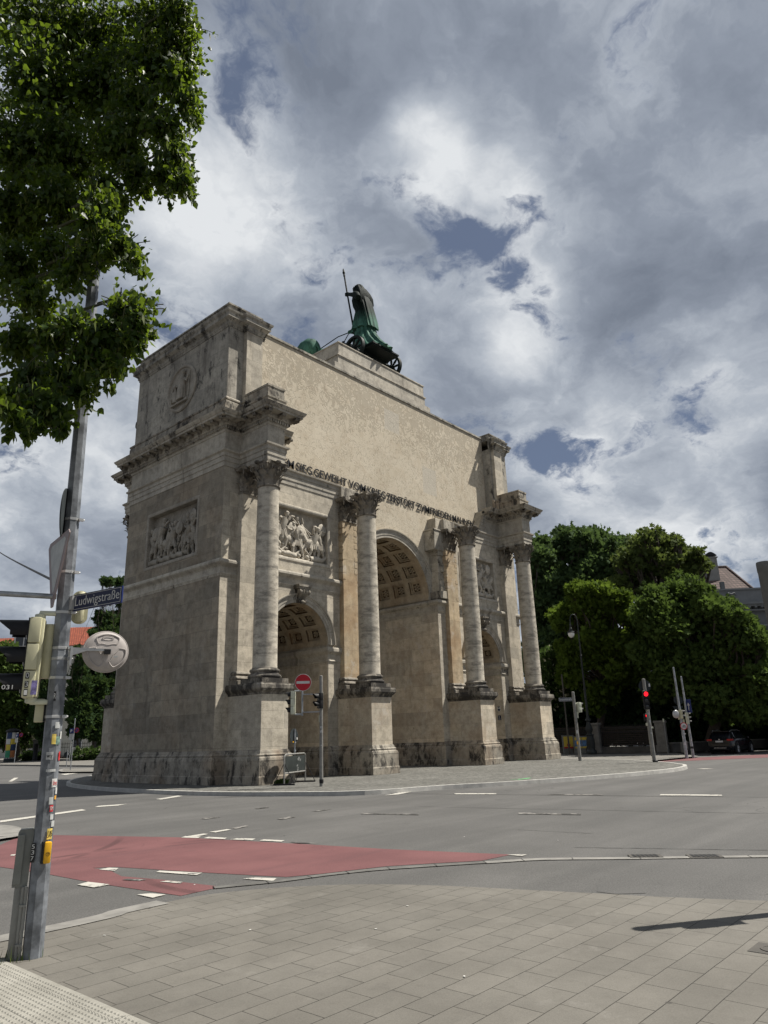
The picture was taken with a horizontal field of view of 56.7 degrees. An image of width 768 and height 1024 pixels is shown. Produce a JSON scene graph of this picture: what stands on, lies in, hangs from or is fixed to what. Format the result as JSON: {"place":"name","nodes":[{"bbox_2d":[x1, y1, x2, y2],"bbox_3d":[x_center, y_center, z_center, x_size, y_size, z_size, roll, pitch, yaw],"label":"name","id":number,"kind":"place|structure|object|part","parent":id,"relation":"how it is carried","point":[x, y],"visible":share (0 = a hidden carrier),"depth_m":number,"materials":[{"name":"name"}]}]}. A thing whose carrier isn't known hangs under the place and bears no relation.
{"place":"outdoors","nodes":[
{"label":"outdoors","id":0,"kind":"place"},
{"bbox_2d":[32,739,40,751],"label":"fence pier","id":1,"kind":"structure","parent":0,"point":[34,741],"depth_m":86.74,"materials":[{"name":"stone"}]},
{"bbox_2d":[0,758,93,764],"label":"pavement","id":2,"kind":"structure","parent":0,"point":[62,761],"depth_m":70.87,"materials":[{"name":"grey concrete"}]},
{"bbox_2d":[3,728,20,761],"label":"advertising column","id":3,"kind":"structure","parent":2,"relation":"on","point":[9,753],"depth_m":79.51,"materials":[{"name":"multicoloured paper"}]},
{"bbox_2d":[0,639,29,760],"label":"street tree","id":4,"kind":"object","parent":2,"relation":"on","point":[14,709],"visible":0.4,"depth_m":84.46,"materials":[{"name":"green plant"}]},
{"bbox_2d":[0,637,30,757],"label":"town house","id":5,"kind":"structure","parent":2,"relation":"on","point":[22,641],"depth_m":112.94,"materials":[{"name":"red tile"}]},
{"bbox_2d":[0,718,34,753],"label":"elder bush","id":6,"kind":"object","parent":2,"relation":"on","point":[25,739],"visible":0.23,"depth_m":89.59,"materials":[{"name":"green plant"}]},
{"bbox_2d":[14,733,22,762],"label":"sign post","id":7,"kind":"object","parent":2,"relation":"on","point":[16,737],"visible":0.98,"depth_m":73.07,"materials":[{"name":"grey metal"}]},
{"bbox_2d":[32,743,38,760],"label":"bollard","id":8,"kind":"object","parent":2,"relation":"on","point":[35,752],"visible":0.89,"depth_m":80.61,"materials":[{"name":"black metal"}]},
{"bbox_2d":[26,679,48,752],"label":"hornbeam tree","id":9,"kind":"object","parent":2,"relation":"on","point":[36,729],"visible":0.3,"depth_m":79.26,"materials":[{"name":"green plant"}]},
{"bbox_2d":[18,749,60,760],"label":"flowering hedge","id":10,"kind":"object","parent":2,"relation":"on","point":[27,755],"visible":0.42,"depth_m":81.50,"materials":[{"name":"green plant"}]},
{"bbox_2d":[28,741,96,757],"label":"iron fence","id":11,"kind":"object","parent":2,"relation":"on","point":[61,756],"visible":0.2,"depth_m":88.48,"materials":[{"name":"metal"}]},
{"bbox_2d":[60,627,91,754],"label":"town house","id":12,"kind":"structure","parent":2,"relation":"on","point":[76,633],"depth_m":113.41,"materials":[{"name":"red tile"}]},
{"bbox_2d":[72,739,82,747],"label":"window","id":13,"kind":"structure","parent":12,"relation":"in","point":[74,745],"depth_m":109.84,"materials":[{"name":"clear glass"}]},
{"bbox_2d":[63,643,95,745],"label":"hornbeam tree","id":14,"kind":"object","parent":2,"relation":"on","point":[80,697],"visible":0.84,"depth_m":77.65,"materials":[{"name":"green plant"}]},
{"bbox_2d":[70,745,100,760],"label":"flowering hedge","id":15,"kind":"object","parent":2,"relation":"on","point":[85,753],"visible":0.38,"depth_m":74.92,"materials":[{"name":"green plant"}]},
{"bbox_2d":[85,627,111,746],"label":"hornbeam tree","id":16,"kind":"object","parent":2,"relation":"on","point":[100,681],"visible":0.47,"depth_m":79.89,"materials":[{"name":"green plant"}]},
{"bbox_2d":[79,575,119,745],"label":"hornbeam tree","id":17,"kind":"object","parent":2,"relation":"on","point":[104,619],"visible":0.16,"depth_m":84.84,"materials":[{"name":"green plant"}]},
{"bbox_2d":[111,575,123,629],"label":"hornbeam tree","id":18,"kind":"object","parent":2,"relation":"on","point":[119,581],"visible":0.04,"depth_m":90.90,"materials":[{"name":"green plant"}]},
{"bbox_2d":[63,768,93,771],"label":"traffic island","id":19,"kind":"structure","parent":0,"point":[79,769],"depth_m":47.21,"materials":[{"name":"grey concrete"}]},
{"bbox_2d":[69,718,78,769],"bbox_3d":[-20.976,15.660,48.003,0.630,3.328,0.097,-2,-17,-1],"label":"sign post","id":20,"kind":"object","parent":19,"relation":"on","point":[73,730],"visible":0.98,"depth_m":48.14,"materials":[{"name":"grey metal"}]},
{"bbox_2d":[59,768,92,771],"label":"traffic island kerb","id":21,"kind":"structure","parent":19,"relation":"on","point":[61,770],"depth_m":44.18,"materials":[{"name":"grey concrete"}]},
{"bbox_2d":[0,0,217,451],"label":"linden tree","id":22,"kind":"object","parent":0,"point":[56,160],"visible":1,"depth_m":7.76,"materials":[{"name":"green plant"}]},
{"bbox_2d":[70,759,682,791],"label":"paved island","id":23,"kind":"structure","parent":0,"point":[419,776],"depth_m":27.06,"materials":[{"name":"grey stone"}]},
{"bbox_2d":[274,778,289,783],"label":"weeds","id":24,"kind":"object","parent":23,"relation":"on","point":[279,781],"visible":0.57,"depth_m":25.09,"materials":[{"name":"green plant"}]},
{"bbox_2d":[273,728,315,785],"bbox_3d":[-3.187,8.740,25.512,0.800,1.875,1.789,-7,-18,17],"label":"barrier stand","id":25,"kind":"object","parent":23,"relation":"on","point":[296,764],"visible":1,"depth_m":25.55,"materials":[{"name":"black metal"}]},
{"bbox_2d":[286,674,323,786],"bbox_3d":[-2.674,7.305,23.833,1.290,3.675,0.318,-2,-17,-1],"label":"signal pole","id":26,"kind":"object","parent":23,"relation":"on","point":[302,682],"visible":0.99,"depth_m":24.05,"materials":[{"name":"grey metal"}]},
{"bbox_2d":[92,302,560,785],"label":"triumphal arch","id":27,"kind":"structure","parent":23,"relation":"on","point":[350,525],"depth_m":32.56,"materials":[{"name":"stone"}]},
{"bbox_2d":[297,269,401,372],"bbox_3d":[-2.833,-11.355,43.682,7.817,7.556,5.760,-17,-23,39],"label":"bronze quadriga","id":28,"kind":"object","parent":27,"relation":"on","point":[365,339],"visible":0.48,"depth_m":41.81,"materials":[{"name":"green metal"}]},
{"bbox_2d":[559,692,582,760],"bbox_3d":[9.813,11.090,36.791,1.239,3.488,0.265,1,-18,-10],"label":"signal pole","id":29,"kind":"object","parent":23,"relation":"on","point":[577,706],"visible":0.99,"depth_m":36.96,"materials":[{"name":"grey metal"}]},
{"bbox_2d":[639,679,657,761],"bbox_3d":[12.386,9.669,33.026,0.570,3.788,0.387,-2,-17,-1],"label":"signal pole","id":30,"kind":"object","parent":23,"relation":"on","point":[644,686],"visible":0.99,"depth_m":33.14,"materials":[{"name":"grey metal"}]},
{"bbox_2d":[0,884,767,1023],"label":"pavement","id":31,"kind":"structure","parent":0,"point":[324,954],"depth_m":5.17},
{"bbox_2d":[0,945,42,964],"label":"grass tuft","id":32,"kind":"object","parent":31,"relation":"on","point":[6,956],"visible":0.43,"depth_m":5.39,"materials":[{"name":"green plant"}]},
{"bbox_2d":[0,261,128,960],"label":"signal pole","id":33,"kind":"object","parent":31,"relation":"on","point":[43,653],"visible":1,"depth_m":6.02,"materials":[{"name":"metal"}]},
{"bbox_2d":[0,552,49,579],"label":"overhead wire","id":34,"kind":"object","parent":33,"relation":"attached to","point":[43,575],"visible":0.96,"depth_m":8.77,"materials":[{"name":"grey metal"}]},
{"bbox_2d":[0,959,149,1023],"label":"tactile paving","id":35,"kind":"structure","parent":31,"relation":"on","point":[81,995],"depth_m":4.43,"materials":[{"name":"beige concrete"}]},
{"bbox_2d":[0,964,143,1023],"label":"tactile studs","id":36,"kind":"object","parent":35,"relation":"on","point":[19,1019],"visible":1,"depth_m":4.43,"materials":[{"name":"beige concrete"}]},
{"bbox_2d":[0,901,167,941],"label":"pavement border","id":37,"kind":"object","parent":31,"relation":"on","point":[94,918],"visible":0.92,"depth_m":6.64,"materials":[{"name":"grey stone"}]},
{"bbox_2d":[748,942,767,953],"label":"manhole cover","id":38,"kind":"object","parent":31,"relation":"on","point":[760,947],"visible":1,"depth_m":5.11,"materials":[{"name":"grey concrete"}]},
{"bbox_2d":[756,561,767,623],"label":"concrete lamp post","id":39,"kind":"object","parent":31,"relation":"on","point":[762,568],"visible":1,"depth_m":7.01,"materials":[{"name":"grey concrete"}]},
{"bbox_2d":[0,743,767,934],"bbox_3d":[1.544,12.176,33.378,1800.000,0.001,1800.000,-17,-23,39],"label":"road","id":40,"kind":"structure","parent":0,"point":[647,821],"depth_m":13.09,"materials":[{"name":"grey asphalt"}]},
{"bbox_2d":[0,825,20,838],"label":"rounded kerb corner","id":41,"kind":"object","parent":40,"relation":"on","point":[7,831],"visible":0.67,"depth_m":14.17,"materials":[{"name":"grey stone"}]},
{"bbox_2d":[0,764,93,766],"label":"kerb","id":42,"kind":"structure","parent":40,"relation":"on","point":[39,765],"depth_m":62.03,"materials":[{"name":"grey stone"}]},
{"bbox_2d":[64,750,69,766],"bbox_3d":[-25.024,19.402,55.983,0.440,1.218,0.112,-2,-17,-1],"label":"sign post","id":43,"kind":"object","parent":40,"relation":"on","point":[67,754],"visible":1,"depth_m":56.09,"materials":[{"name":"grey metal"}]},
{"bbox_2d":[0,835,509,895],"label":"red cycle crossing","id":44,"kind":"object","parent":40,"relation":"on","point":[80,857],"visible":0.91,"depth_m":10.33,"materials":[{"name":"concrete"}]},
{"bbox_2d":[214,861,484,887],"bbox_3d":[-0.359,4.544,8.960,3.521,0.001,0.326,4,-18,-18],"label":"worn stone channel","id":45,"kind":"object","parent":40,"relation":"on","point":[273,881],"visible":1,"depth_m":8.96,"materials":[{"name":"grey stone"}]},
{"bbox_2d":[0,768,721,897],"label":"road markings","id":46,"kind":"object","parent":40,"relation":"on","point":[94,884],"visible":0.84,"depth_m":12.38,"materials":[{"name":"paint"}]},
{"bbox_2d":[123,794,602,880],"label":"worn road markings","id":47,"kind":"object","parent":40,"relation":"on","point":[409,814],"visible":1,"depth_m":15.31,"materials":[{"name":"paint"}]},
{"bbox_2d":[66,759,687,795],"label":"island kerb","id":48,"kind":"structure","parent":40,"relation":"on","point":[361,792],"depth_m":22.68,"materials":[{"name":"grey stone"}]},
{"bbox_2d":[139,793,743,849],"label":"lane markings","id":49,"kind":"object","parent":40,"relation":"on","point":[571,809],"visible":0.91,"depth_m":16.13,"materials":[{"name":"white paint"}]},
{"bbox_2d":[521,521,631,685],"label":"ash tree","id":50,"kind":"object","parent":40,"relation":"on","point":[584,552],"visible":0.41,"depth_m":67.07,"materials":[{"name":"green plant"}]},
{"bbox_2d":[597,884,644,893],"bbox_3d":[2.523,4.045,7.636,0.484,0.001,0.532,-5,-18,10],"label":"asphalt patch","id":51,"kind":"object","parent":40,"relation":"on","point":[621,888],"visible":1,"depth_m":7.63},
{"bbox_2d":[485,855,767,862],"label":"stone channel","id":52,"kind":"object","parent":40,"relation":"on","point":[568,858],"visible":1,"depth_m":9.41,"materials":[{"name":"grey stone"}]},
{"bbox_2d":[628,854,662,857],"bbox_3d":[3.488,4.601,9.488,0.419,0.037,0.230,-4,-18,7],"label":"drain grate","id":53,"kind":"object","parent":40,"relation":"on","point":[642,855],"visible":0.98,"depth_m":9.47,"materials":[{"name":"black metal"}]},
{"bbox_2d":[604,523,715,745],"bbox_3d":[22.422,9.535,56.337,8.819,17.752,5.810,-8,-19,20],"label":"locust tree","id":54,"kind":"object","parent":40,"relation":"on","point":[648,555],"visible":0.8,"depth_m":56.65,"materials":[{"name":"green plant"}]},
{"bbox_2d":[628,692,702,742],"bbox_3d":[20.425,14.731,50.647,5.380,5.684,5.715,-17,-23,39],"label":"shade shrub","id":55,"kind":"object","parent":40,"relation":"on","point":[664,712],"visible":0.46,"depth_m":49.31,"materials":[{"name":"green plant"}]},
{"bbox_2d":[680,742,683,752],"bbox_3d":[18.179,14.311,43.244,0.240,0.620,0.240,-2,-17,-1],"label":"marker post","id":56,"kind":"object","parent":40,"relation":"on","point":[681,747],"visible":0.56,"depth_m":43.17,"materials":[{"name":"metal"}]},
{"bbox_2d":[623,568,767,751],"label":"elm tree","id":57,"kind":"object","parent":40,"relation":"on","point":[707,641],"visible":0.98,"depth_m":45.29,"materials":[{"name":"green plant"}]},
{"bbox_2d":[672,704,735,751],"bbox_3d":[22.274,15.197,49.970,5.213,5.256,5.717,-9,-19,23],"label":"shade shrub","id":58,"kind":"object","parent":40,"relation":"on","point":[699,725],"visible":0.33,"depth_m":48.37,"materials":[{"name":"green plant"}]},
{"bbox_2d":[685,854,722,857],"bbox_3d":[4.217,4.536,9.354,0.423,0.037,0.230,-4,-18,7],"label":"drain grate","id":59,"kind":"object","parent":40,"relation":"on","point":[702,855],"visible":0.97,"depth_m":9.33,"materials":[{"name":"black metal"}]},
{"bbox_2d":[651,754,767,761],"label":"red lane","id":60,"kind":"structure","parent":40,"relation":"on","point":[719,757],"depth_m":37.31,"materials":[{"name":"asphalt"}]},
{"bbox_2d":[672,667,687,758],"bbox_3d":[15.778,10.717,38.111,0.744,4.718,0.296,-2,-17,-1],"label":"signal pole","id":61,"kind":"object","parent":60,"relation":"on","point":[678,711],"visible":1,"depth_m":37.98,"materials":[{"name":"metal"}]},
{"bbox_2d":[680,676,694,757],"bbox_3d":[16.556,11.095,38.641,0.311,4.268,0.327,-2,-17,-1],"label":"signal pole","id":62,"kind":"object","parent":60,"relation":"on","point":[687,706],"visible":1,"depth_m":38.63,"materials":[{"name":"grey metal"}]},
{"bbox_2d":[707,729,753,753],"bbox_3d":[21.379,14.157,43.827,1.792,1.426,3.740,-18,-24,42],"label":"parked car","id":63,"kind":"object","parent":40,"relation":"on","point":[737,742],"visible":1,"depth_m":42.82,"materials":[{"name":"black metal"}]},
{"bbox_3d":[21.602,13.567,43.291,0.184,0.392,1.936,-18,-24,42],"label":"side window","id":64,"kind":"part","parent":63,"relation":"part of","materials":[{"name":"black glass"}]},
{"bbox_2d":[704,552,767,629],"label":"town house","id":65,"kind":"structure","parent":40,"relation":"on","point":[725,579],"depth_m":72.76,"materials":[{"name":"beige paint"}]},
{"bbox_2d":[720,720,766,749],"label":"shade shrub","id":66,"kind":"object","parent":40,"relation":"on","point":[749,734],"visible":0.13,"depth_m":47.85,"materials":[{"name":"green plant"}]},
{"bbox_2d":[734,721,767,749],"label":"shade shrub","id":67,"kind":"object","parent":40,"relation":"on","point":[765,728],"visible":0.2,"depth_m":47.87,"materials":[{"name":"green plant"}]},
{"bbox_2d":[0,0,767,683],"label":"sky","id":68,"kind":"structure","parent":0,"point":[553,214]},
{"bbox_2d":[561,746,691,760],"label":"pavement","id":69,"kind":"structure","parent":0,"point":[639,756],"depth_m":41.74,"materials":[{"name":"grey concrete"}]},
{"bbox_2d":[539,644,580,742],"bbox_3d":[13.383,14.225,54.673,4.305,7.992,5.081,-6,-18,14],"label":"elder bush","id":70,"kind":"object","parent":69,"relation":"on","point":[548,660],"visible":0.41,"depth_m":53.97,"materials":[{"name":"green plant"}]},
{"bbox_2d":[552,707,575,746],"bbox_3d":[13.084,16.148,56.170,5.622,5.767,5.297,-3,-17,3],"label":"shade shrub","id":71,"kind":"object","parent":69,"relation":"on","point":[556,724],"visible":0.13,"depth_m":54.15,"materials":[{"name":"green plant"}]},
{"bbox_2d":[561,674,570,753],"bbox_3d":[12.362,13.731,48.405,0.120,5.268,0.120,-2,-17,0],"label":"thin pole","id":72,"kind":"object","parent":69,"relation":"on","point":[565,716],"visible":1,"depth_m":48.28,"materials":[{"name":"grey metal"}]},
{"bbox_2d":[561,735,573,753],"bbox_3d":[12.535,15.821,48.420,0.760,1.180,0.360,-2,-17,-1],"label":"switch cabinet","id":73,"kind":"object","parent":69,"relation":"on","point":[565,744],"visible":0.74,"depth_m":48.28,"materials":[{"name":"yellow metal"}]},
{"bbox_2d":[553,726,587,753],"bbox_3d":[10.687,16.265,50.616,0.300,1.760,9.180,15,-24,-42],"label":"iron fence","id":74,"kind":"object","parent":69,"relation":"on","point":[570,732],"visible":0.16,"depth_m":48.86,"materials":[{"name":"black metal"}]},
{"bbox_2d":[572,736,586,753],"bbox_3d":[13.248,15.623,47.744,1.040,1.110,0.360,-2,-17,-1],"label":"switch cabinet","id":75,"kind":"object","parent":69,"relation":"on","point":[583,745],"visible":0.64,"depth_m":47.61,"materials":[{"name":"blue metal"}]},
{"bbox_2d":[567,614,596,753],"bbox_3d":[13.127,11.333,47.422,1.085,9.104,0.680,-2,-17,-1],"label":"cast iron street lamp","id":76,"kind":"object","parent":69,"relation":"on","point":[590,742],"visible":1,"depth_m":46.64,"materials":[{"name":"grey metal"}]},
{"bbox_2d":[554,686,618,746],"bbox_3d":[15.692,15.343,54.034,5.490,5.440,5.840,-9,-19,23],"label":"shade shrub","id":77,"kind":"object","parent":69,"relation":"on","point":[560,713],"visible":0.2,"depth_m":52.89,"materials":[{"name":"green plant"}]},
{"bbox_2d":[543,577,647,741],"bbox_3d":[15.588,10.737,51.302,7.726,12.570,6.428,-8,-18,18],"label":"maple tree","id":78,"kind":"object","parent":69,"relation":"on","point":[600,610],"visible":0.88,"depth_m":50.07,"materials":[{"name":"green plant"}]},
{"bbox_2d":[591,723,603,752],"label":"gate pier","id":79,"kind":"structure","parent":69,"relation":"on","point":[596,732],"depth_m":47.13,"materials":[{"name":"stone"}]},
{"bbox_2d":[600,724,656,752],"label":"iron gate","id":80,"kind":"structure","parent":69,"relation":"on","point":[623,747],"depth_m":46.13,"materials":[{"name":"black metal"}]},
{"bbox_2d":[643,713,651,755],"bbox_3d":[15.163,12.761,40.766,0.252,2.368,0.245,-2,-17,-1],"label":"signal pole","id":81,"kind":"object","parent":69,"relation":"on","point":[645,717],"visible":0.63,"depth_m":40.92,"materials":[{"name":"grey metal"}]},
{"bbox_2d":[653,720,669,752],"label":"gate pier","id":82,"kind":"structure","parent":69,"relation":"on","point":[661,746],"depth_m":44.70,"materials":[{"name":"stone"}]},
{"bbox_2d":[662,719,668,752],"bbox_3d":[17.530,13.944,44.264,0.100,2.070,0.095,-2,-17,-1],"label":"thin pole","id":83,"kind":"object","parent":69,"relation":"on","point":[665,735],"visible":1,"depth_m":44.24,"materials":[{"name":"grey metal"}]},
{"bbox_2d":[668,739,767,751],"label":"garden wall","id":84,"kind":"structure","parent":69,"relation":"on","point":[704,746],"depth_m":45.29,"materials":[{"name":"stone"}]}
]}

